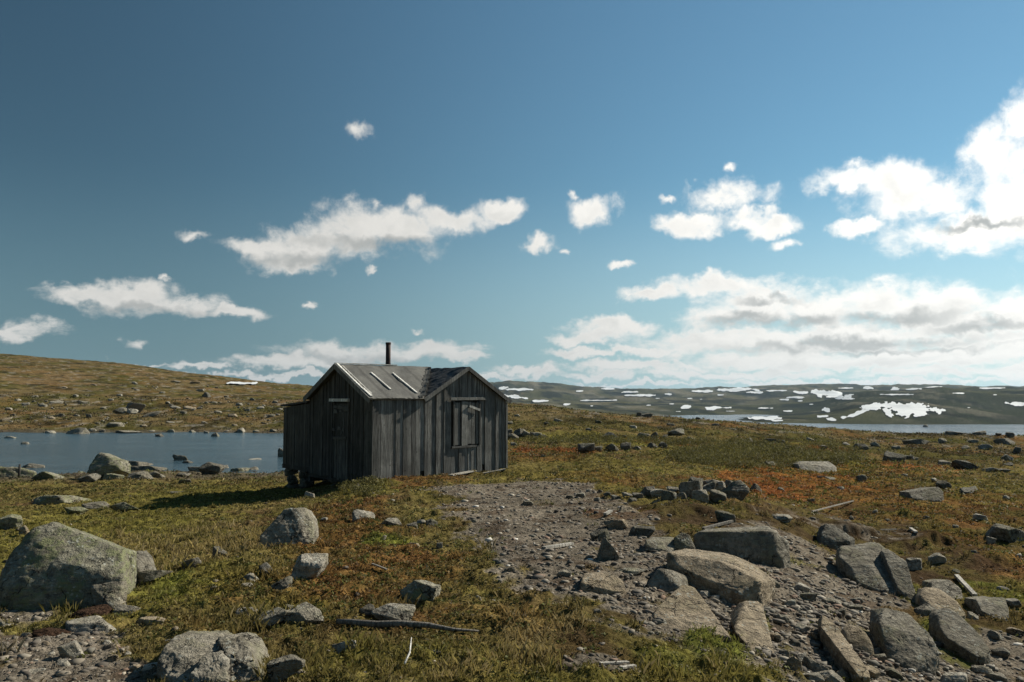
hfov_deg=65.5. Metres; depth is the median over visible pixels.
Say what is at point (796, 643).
rock
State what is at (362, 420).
wooden hut
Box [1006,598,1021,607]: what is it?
rock
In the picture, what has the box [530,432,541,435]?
rock
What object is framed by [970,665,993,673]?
rock
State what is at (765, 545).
rock slab
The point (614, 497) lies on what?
rock
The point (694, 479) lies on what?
rock
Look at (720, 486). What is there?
rock
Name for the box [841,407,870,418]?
snow patch
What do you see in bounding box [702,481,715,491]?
rock
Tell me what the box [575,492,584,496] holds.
rock
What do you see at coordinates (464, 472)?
plank
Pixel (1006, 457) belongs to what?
rock
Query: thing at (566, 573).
rock
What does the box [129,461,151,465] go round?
boulder
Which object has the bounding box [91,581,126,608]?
boulder
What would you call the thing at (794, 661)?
rock
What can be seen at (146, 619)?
rock
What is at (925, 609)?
rock
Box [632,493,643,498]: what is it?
rock
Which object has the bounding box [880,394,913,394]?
snow patch
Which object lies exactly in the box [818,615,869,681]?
rock slab
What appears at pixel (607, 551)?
rock
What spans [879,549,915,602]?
rock slab
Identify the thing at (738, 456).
willow scrub
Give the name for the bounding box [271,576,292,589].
rock
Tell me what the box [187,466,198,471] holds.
rock
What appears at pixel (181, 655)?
boulder
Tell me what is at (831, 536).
boulder
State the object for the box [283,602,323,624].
boulder
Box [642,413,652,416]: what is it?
rock
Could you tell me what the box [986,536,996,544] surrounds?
rock
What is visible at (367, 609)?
rock
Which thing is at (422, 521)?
rock
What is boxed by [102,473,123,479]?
rock
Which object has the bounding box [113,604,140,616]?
rock
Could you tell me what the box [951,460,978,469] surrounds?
boulder
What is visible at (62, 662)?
rock
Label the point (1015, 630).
rock
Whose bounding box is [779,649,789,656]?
rock
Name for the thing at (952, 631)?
rock slab
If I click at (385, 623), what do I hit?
driftwood
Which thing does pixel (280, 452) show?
rock
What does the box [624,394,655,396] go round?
snow patch
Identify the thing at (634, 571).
rock
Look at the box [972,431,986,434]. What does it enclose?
rock
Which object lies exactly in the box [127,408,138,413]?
boulder
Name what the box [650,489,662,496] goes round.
rock
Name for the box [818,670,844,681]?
boulder
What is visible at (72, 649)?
rock
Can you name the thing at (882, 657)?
rock
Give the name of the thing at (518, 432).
rock
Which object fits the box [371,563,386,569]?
twig
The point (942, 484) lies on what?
rock
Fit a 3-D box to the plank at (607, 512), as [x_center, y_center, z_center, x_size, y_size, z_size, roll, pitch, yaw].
[1.359,2.427,11.278,0.050,0.045,0.241,-2,-5,27]
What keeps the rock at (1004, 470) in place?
on the ground at (20, 376)
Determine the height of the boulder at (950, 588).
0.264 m
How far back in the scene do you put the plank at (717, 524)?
10.67 m
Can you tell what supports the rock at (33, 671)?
on the ground at (20, 376)
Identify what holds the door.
in the wooden hut
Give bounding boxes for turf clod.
[30,627,70,637]
[68,604,113,617]
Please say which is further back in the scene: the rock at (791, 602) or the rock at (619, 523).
the rock at (619, 523)
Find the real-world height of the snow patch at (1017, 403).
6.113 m
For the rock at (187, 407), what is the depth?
128.65 m
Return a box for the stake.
[17,464,20,477]
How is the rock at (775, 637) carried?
on the ground at (20, 376)
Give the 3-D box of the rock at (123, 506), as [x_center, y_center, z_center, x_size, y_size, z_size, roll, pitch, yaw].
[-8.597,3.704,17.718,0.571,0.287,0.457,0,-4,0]
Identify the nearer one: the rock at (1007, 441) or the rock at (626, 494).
the rock at (626, 494)
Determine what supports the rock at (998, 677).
on the ground at (20, 376)
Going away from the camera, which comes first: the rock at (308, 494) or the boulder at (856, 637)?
the boulder at (856, 637)
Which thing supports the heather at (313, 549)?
on the ground at (20, 376)
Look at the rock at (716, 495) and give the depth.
13.19 m
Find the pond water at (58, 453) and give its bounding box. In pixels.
[0,432,285,473]
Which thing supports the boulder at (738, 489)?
on the ground at (20, 376)
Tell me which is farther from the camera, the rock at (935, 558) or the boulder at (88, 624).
the rock at (935, 558)
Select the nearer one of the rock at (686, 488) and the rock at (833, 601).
the rock at (833, 601)
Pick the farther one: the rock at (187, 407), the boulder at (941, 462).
the rock at (187, 407)
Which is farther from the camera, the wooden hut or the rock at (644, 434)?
the rock at (644, 434)
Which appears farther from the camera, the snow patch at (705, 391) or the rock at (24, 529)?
the snow patch at (705, 391)
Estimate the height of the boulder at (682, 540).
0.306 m
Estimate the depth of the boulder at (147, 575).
7.71 m
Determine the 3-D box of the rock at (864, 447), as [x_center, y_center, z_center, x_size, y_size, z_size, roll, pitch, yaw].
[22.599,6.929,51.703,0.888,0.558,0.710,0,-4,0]
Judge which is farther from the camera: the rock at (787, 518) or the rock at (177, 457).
the rock at (177, 457)
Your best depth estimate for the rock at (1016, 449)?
62.50 m
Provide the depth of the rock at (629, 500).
12.96 m
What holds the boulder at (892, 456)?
on the ground at (20, 376)
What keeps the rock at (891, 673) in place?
on the ground at (20, 376)
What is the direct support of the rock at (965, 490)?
on the ground at (20, 376)
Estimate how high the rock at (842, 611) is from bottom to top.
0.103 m
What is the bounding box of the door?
[332,403,346,480]
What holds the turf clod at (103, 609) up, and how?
on the ground at (20, 376)
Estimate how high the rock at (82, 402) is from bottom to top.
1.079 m
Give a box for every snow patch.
[227,382,257,383]
[505,388,533,390]
[505,394,527,398]
[580,399,614,400]
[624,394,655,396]
[681,405,690,408]
[692,390,712,392]
[705,406,730,408]
[717,387,759,391]
[748,416,781,419]
[786,396,803,398]
[793,391,807,393]
[811,389,853,398]
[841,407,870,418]
[860,401,896,409]
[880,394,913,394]
[883,402,945,417]
[980,387,1000,388]
[1005,402,1023,405]
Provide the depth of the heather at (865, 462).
47.35 m
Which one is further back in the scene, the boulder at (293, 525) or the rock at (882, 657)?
the boulder at (293, 525)
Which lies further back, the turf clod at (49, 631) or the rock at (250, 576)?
the rock at (250, 576)
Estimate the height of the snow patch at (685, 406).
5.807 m
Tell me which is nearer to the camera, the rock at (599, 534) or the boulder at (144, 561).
the boulder at (144, 561)
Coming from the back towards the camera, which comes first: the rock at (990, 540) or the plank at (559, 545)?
the rock at (990, 540)
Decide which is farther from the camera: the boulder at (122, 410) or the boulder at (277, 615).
the boulder at (122, 410)
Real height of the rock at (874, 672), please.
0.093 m
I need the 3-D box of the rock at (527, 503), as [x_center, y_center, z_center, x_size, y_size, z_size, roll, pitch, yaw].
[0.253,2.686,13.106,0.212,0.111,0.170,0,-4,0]
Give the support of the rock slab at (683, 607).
on the ground at (20, 376)
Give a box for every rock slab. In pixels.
[645,537,674,552]
[653,585,730,643]
[666,548,774,606]
[693,526,790,567]
[730,601,773,652]
[792,461,836,472]
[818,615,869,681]
[835,542,898,594]
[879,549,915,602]
[899,487,943,501]
[929,608,990,664]
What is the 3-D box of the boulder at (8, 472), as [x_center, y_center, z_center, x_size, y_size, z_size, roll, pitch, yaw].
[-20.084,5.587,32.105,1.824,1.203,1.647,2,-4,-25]
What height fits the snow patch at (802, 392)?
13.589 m
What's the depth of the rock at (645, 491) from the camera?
13.78 m
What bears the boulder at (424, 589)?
on the ground at (20, 376)
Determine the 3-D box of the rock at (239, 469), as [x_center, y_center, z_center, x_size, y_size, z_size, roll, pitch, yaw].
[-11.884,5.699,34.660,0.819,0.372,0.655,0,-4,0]
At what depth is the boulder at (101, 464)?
29.94 m
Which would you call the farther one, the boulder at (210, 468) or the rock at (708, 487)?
the boulder at (210, 468)
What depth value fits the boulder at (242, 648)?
4.88 m
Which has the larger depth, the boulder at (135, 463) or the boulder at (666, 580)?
the boulder at (135, 463)
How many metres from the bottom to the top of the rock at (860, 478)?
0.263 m
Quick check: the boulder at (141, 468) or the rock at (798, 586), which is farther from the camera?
the boulder at (141, 468)
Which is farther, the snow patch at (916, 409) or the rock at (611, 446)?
the snow patch at (916, 409)
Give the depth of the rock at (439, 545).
8.90 m
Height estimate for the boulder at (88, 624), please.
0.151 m
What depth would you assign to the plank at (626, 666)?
4.97 m
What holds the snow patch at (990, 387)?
on the ground at (20, 376)
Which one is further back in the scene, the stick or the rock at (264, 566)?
the rock at (264, 566)
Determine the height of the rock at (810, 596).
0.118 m
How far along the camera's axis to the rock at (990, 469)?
31.66 m
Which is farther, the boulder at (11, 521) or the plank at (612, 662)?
the boulder at (11, 521)
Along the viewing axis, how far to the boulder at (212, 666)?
4.69 m
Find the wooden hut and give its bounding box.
[280,342,511,488]
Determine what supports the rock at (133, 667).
on the ground at (20, 376)
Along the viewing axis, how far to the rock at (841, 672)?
5.84 m
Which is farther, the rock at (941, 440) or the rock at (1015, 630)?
the rock at (941, 440)
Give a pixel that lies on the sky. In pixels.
(622, 194)
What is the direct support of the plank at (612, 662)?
on the ground at (20, 376)
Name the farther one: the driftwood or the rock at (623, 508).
the rock at (623, 508)
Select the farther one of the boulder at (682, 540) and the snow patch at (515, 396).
the snow patch at (515, 396)
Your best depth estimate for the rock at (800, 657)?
5.88 m
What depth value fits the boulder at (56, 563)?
7.16 m
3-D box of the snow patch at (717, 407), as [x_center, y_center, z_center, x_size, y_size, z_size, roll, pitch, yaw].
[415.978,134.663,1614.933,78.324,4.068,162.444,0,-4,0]
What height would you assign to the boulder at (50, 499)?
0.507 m
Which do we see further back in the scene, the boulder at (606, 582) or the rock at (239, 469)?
the rock at (239, 469)
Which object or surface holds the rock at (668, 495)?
on the ground at (20, 376)
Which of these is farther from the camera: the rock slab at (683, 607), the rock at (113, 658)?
the rock slab at (683, 607)
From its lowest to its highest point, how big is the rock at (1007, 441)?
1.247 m
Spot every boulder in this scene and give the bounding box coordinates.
[0,466,36,477]
[0,514,22,529]
[0,522,136,609]
[31,495,91,504]
[65,615,116,632]
[77,473,100,481]
[87,452,130,477]
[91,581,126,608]
[113,407,126,413]
[126,402,145,412]
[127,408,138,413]
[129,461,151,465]
[130,466,166,470]
[136,550,156,571]
[136,570,172,584]
[143,411,161,416]
[157,630,231,681]
[179,557,200,569]
[189,651,229,681]
[198,462,224,474]
[217,632,268,681]
[253,607,286,627]
[259,507,318,548]
[266,654,304,681]
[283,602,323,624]
[291,553,327,580]
[371,603,415,620]
[400,580,440,603]
[580,571,625,594]
[647,568,688,591]
[674,533,694,550]
[722,480,748,500]
[816,524,854,548]
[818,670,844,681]
[841,625,873,654]
[869,608,939,675]
[883,451,905,461]
[915,587,965,618]
[922,579,962,598]
[938,460,951,464]
[940,672,967,681]
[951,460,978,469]
[964,596,1008,620]
[985,523,1023,542]
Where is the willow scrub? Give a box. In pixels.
[336,431,872,494]
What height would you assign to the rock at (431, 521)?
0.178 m
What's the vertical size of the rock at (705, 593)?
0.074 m
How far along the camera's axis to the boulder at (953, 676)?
6.27 m
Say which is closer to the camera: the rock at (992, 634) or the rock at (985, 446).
the rock at (992, 634)
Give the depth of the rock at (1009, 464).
34.50 m
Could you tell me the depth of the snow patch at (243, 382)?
265.42 m
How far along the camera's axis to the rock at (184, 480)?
27.54 m
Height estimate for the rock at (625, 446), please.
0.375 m
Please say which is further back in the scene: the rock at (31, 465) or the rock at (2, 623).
the rock at (31, 465)
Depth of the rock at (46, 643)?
5.68 m
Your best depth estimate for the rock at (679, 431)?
43.81 m
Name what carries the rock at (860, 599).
on the ground at (20, 376)
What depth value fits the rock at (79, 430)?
70.03 m
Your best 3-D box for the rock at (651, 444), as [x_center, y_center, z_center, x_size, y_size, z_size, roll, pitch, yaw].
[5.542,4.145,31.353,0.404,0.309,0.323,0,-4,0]
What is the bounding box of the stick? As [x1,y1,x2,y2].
[403,637,411,664]
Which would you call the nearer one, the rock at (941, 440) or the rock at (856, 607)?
the rock at (856, 607)
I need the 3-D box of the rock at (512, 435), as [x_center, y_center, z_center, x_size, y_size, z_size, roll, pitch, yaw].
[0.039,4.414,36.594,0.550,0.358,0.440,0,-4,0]
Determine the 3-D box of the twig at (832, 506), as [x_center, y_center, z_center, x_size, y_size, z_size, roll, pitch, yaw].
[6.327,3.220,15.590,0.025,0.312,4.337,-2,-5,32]
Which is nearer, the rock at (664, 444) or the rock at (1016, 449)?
the rock at (664, 444)
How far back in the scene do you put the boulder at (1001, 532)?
13.42 m
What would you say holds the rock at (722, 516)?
on the ground at (20, 376)
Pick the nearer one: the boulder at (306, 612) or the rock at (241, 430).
the boulder at (306, 612)
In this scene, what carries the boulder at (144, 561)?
on the ground at (20, 376)
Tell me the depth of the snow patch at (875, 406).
1078.82 m
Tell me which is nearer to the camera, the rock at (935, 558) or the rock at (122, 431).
the rock at (935, 558)
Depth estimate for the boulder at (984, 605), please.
8.64 m
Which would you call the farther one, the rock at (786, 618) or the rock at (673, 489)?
the rock at (673, 489)
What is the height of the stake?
0.623 m
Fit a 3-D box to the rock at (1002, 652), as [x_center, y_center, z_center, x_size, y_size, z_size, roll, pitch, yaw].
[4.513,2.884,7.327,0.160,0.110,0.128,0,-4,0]
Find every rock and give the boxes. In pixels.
[0,417,11,421]
[0,621,11,627]
[18,525,29,534]
[22,463,44,467]
[29,668,45,673]
[31,471,63,479]
[41,641,50,645]
[49,400,63,402]
[56,659,70,666]
[57,640,83,658]
[64,507,88,514]
[66,427,89,433]
[77,400,89,403]
[81,501,109,508]
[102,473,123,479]
[102,640,111,644]
[106,422,123,426]
[107,654,118,661]
[109,502,139,510]
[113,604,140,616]
[115,430,141,432]
[128,471,152,479]
[128,664,140,671]
[136,616,164,626]
[149,471,164,477]
[172,454,187,460]
[176,472,190,476]
[178,479,190,483]
[183,406,194,409]
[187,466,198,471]
[202,392,210,397]
[212,546,227,555]
[230,468,249,471]
[235,607,257,615]
[237,428,244,432]
[241,573,258,581]
[259,562,273,574]
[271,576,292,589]
[278,448,282,456]
[304,491,314,498]
[331,640,355,653]
[352,509,374,521]
[359,604,374,617]
[382,518,401,525]
[405,522,417,528]
[417,519,425,524]
[426,518,437,525]
[436,542,442,548]
[505,566,514,570]
[508,433,518,438]
[513,428,525,436]
[522,501,533,504]
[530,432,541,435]
[557,569,570,576]
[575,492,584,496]
[577,443,594,451]
[590,529,611,540]
[594,446,602,451]
[597,538,619,560]
[604,519,628,528]
[605,443,618,450]
[611,495,621,499]
[618,567,644,574]
[619,505,639,512]
[620,442,630,449]
[622,492,632,497]
[627,498,636,502]
[629,526,654,535]
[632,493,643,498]
[638,433,649,438]
[640,486,654,495]
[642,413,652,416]
[647,442,657,447]
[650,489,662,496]
[658,442,666,448]
[661,490,675,500]
[667,486,678,492]
[668,428,684,435]
[677,492,687,499]
[678,480,702,497]
[688,477,702,483]
[691,490,708,502]
[700,591,709,597]
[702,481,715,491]
[703,479,717,483]
[710,489,726,501]
[710,595,719,599]
[715,481,725,490]
[715,510,735,522]
[724,480,732,486]
[751,483,761,491]
[763,438,784,442]
[770,632,780,642]
[772,514,792,522]
[776,614,790,622]
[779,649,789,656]
[784,599,795,605]
[786,656,802,672]
[789,639,800,646]
[793,582,809,592]
[794,623,809,630]
[796,652,806,661]
[800,592,817,600]
[802,656,828,672]
[803,672,824,681]
[808,632,819,641]
[816,476,835,479]
[825,598,841,604]
[835,608,845,617]
[836,668,849,680]
[847,604,862,610]
[852,597,863,602]
[853,443,868,449]
[856,474,866,481]
[866,665,879,677]
[870,442,878,446]
[872,654,885,661]
[883,668,902,678]
[891,445,900,448]
[902,439,928,443]
[905,558,921,570]
[914,603,935,616]
[928,553,946,563]
[935,480,951,488]
[938,438,946,443]
[944,431,963,434]
[959,486,977,493]
[967,439,978,442]
[967,611,978,619]
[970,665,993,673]
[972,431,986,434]
[972,513,988,521]
[978,444,992,449]
[982,467,997,471]
[985,673,1007,681]
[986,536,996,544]
[986,630,1002,640]
[990,647,1009,657]
[993,438,1014,444]
[996,586,1009,590]
[998,469,1010,472]
[1001,454,1012,460]
[1002,462,1012,465]
[1005,432,1014,437]
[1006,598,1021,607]
[1006,627,1023,634]
[1012,447,1021,452]
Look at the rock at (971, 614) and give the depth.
8.35 m
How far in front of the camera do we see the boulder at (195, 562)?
8.26 m
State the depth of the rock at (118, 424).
76.19 m
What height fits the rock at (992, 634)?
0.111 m
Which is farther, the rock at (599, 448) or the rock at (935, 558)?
the rock at (599, 448)
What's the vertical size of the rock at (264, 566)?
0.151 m
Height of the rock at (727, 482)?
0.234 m
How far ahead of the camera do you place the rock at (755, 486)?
18.09 m
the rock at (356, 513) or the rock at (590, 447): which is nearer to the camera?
the rock at (356, 513)
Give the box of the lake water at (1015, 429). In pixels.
[668,415,1023,435]
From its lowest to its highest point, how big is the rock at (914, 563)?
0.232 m
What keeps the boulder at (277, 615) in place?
on the ground at (20, 376)
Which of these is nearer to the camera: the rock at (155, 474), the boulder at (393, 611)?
the boulder at (393, 611)
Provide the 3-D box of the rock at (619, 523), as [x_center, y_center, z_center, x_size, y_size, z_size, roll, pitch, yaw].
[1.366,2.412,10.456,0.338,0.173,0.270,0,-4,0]
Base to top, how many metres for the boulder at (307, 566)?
0.280 m
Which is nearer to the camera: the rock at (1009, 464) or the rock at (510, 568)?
the rock at (510, 568)
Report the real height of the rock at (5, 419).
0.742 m
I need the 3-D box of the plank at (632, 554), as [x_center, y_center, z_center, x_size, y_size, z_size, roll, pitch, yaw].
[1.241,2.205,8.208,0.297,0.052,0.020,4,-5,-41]
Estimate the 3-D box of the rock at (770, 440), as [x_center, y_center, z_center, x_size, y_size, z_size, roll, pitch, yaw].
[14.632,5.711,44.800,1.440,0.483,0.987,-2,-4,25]
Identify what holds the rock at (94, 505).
on the ground at (20, 376)
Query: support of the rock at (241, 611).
on the ground at (20, 376)
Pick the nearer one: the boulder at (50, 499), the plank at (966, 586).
the plank at (966, 586)
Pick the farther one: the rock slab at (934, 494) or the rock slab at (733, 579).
the rock slab at (934, 494)
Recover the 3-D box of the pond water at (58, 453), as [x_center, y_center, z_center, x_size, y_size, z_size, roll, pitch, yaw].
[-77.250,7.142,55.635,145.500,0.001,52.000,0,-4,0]
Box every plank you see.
[448,470,475,475]
[541,542,573,548]
[599,660,629,664]
[603,510,612,514]
[619,664,636,668]
[622,554,641,555]
[702,520,732,529]
[954,574,977,595]
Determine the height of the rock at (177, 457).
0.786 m
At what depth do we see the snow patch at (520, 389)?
2525.61 m
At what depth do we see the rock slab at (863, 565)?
9.33 m
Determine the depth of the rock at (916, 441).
73.24 m
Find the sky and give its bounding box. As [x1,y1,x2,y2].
[0,0,1023,388]
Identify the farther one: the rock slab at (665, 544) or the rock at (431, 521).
the rock at (431, 521)
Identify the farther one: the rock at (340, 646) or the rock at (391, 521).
the rock at (391, 521)
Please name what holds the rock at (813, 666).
on the ground at (20, 376)
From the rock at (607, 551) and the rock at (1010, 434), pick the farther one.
the rock at (1010, 434)
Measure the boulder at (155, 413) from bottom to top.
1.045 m
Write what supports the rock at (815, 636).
on the ground at (20, 376)
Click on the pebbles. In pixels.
(804, 605)
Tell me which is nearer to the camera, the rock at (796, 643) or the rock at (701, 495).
the rock at (796, 643)
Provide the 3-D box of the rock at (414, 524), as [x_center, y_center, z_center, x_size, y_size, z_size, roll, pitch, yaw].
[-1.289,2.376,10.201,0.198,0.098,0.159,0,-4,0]
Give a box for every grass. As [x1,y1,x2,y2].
[0,445,1023,681]
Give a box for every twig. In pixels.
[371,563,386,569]
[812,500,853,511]
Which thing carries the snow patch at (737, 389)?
on the ground at (20, 376)
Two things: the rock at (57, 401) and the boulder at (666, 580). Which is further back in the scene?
the rock at (57, 401)
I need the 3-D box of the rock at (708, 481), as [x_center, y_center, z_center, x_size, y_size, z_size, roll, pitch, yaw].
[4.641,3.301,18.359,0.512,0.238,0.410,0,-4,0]
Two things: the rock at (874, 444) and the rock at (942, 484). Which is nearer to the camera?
the rock at (942, 484)
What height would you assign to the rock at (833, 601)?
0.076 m
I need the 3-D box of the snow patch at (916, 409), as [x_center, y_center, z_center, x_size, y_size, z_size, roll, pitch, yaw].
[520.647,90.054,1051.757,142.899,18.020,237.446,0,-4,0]
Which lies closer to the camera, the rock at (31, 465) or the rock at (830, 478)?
the rock at (830, 478)
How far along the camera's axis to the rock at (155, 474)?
30.21 m
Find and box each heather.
[0,393,1023,497]
[0,444,1023,681]
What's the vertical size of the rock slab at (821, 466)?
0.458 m
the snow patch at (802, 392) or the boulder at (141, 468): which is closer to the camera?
the boulder at (141, 468)
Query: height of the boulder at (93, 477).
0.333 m
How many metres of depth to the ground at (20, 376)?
13.98 m
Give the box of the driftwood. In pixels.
[336,619,478,631]
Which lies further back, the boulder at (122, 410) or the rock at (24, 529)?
the boulder at (122, 410)
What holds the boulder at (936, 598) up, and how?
on the ground at (20, 376)
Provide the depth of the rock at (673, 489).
13.85 m
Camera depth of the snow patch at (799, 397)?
1929.15 m
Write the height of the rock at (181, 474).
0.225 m
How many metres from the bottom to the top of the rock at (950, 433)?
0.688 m
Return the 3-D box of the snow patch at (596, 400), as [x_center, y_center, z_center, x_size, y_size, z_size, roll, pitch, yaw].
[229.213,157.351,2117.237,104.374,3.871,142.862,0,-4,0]
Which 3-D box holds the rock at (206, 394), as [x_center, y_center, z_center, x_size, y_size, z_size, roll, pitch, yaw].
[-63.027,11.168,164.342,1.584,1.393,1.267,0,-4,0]
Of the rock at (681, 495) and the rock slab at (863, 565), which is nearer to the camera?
the rock slab at (863, 565)
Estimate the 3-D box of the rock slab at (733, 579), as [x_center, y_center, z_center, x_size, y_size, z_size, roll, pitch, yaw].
[2.020,2.205,7.662,0.997,0.421,1.239,-2,-5,32]
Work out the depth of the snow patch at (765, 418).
1076.63 m
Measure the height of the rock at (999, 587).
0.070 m
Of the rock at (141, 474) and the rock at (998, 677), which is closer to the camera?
the rock at (998, 677)
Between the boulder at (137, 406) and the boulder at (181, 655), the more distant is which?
the boulder at (137, 406)
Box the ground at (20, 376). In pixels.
[0,354,1023,681]
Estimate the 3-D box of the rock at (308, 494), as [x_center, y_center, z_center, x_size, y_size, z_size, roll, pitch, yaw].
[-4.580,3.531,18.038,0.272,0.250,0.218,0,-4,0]
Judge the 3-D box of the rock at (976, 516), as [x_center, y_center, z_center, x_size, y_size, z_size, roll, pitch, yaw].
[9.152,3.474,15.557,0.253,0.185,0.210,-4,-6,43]
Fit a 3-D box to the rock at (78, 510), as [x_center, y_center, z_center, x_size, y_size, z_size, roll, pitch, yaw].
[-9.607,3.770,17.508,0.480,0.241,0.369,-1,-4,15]
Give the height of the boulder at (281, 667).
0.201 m
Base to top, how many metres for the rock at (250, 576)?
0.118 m
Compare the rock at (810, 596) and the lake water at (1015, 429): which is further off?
the lake water at (1015, 429)
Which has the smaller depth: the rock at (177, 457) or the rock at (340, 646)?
the rock at (340, 646)
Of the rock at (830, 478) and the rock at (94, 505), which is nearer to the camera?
the rock at (94, 505)
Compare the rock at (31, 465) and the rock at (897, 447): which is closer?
the rock at (31, 465)
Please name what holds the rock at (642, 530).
on the ground at (20, 376)
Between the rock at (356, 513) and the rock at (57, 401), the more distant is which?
the rock at (57, 401)
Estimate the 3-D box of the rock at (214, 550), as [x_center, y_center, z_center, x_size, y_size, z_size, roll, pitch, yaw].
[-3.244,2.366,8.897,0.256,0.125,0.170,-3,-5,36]
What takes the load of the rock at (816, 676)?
on the ground at (20, 376)
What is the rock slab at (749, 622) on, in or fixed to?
on the ground at (20, 376)
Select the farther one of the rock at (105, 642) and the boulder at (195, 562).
the boulder at (195, 562)
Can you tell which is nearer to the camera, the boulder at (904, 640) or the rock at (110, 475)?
the boulder at (904, 640)
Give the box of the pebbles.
[0,462,1023,681]
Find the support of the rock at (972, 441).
on the ground at (20, 376)
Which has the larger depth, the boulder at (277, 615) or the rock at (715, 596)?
the rock at (715, 596)
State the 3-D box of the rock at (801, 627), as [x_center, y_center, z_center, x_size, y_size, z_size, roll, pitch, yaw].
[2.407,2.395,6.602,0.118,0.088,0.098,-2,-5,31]

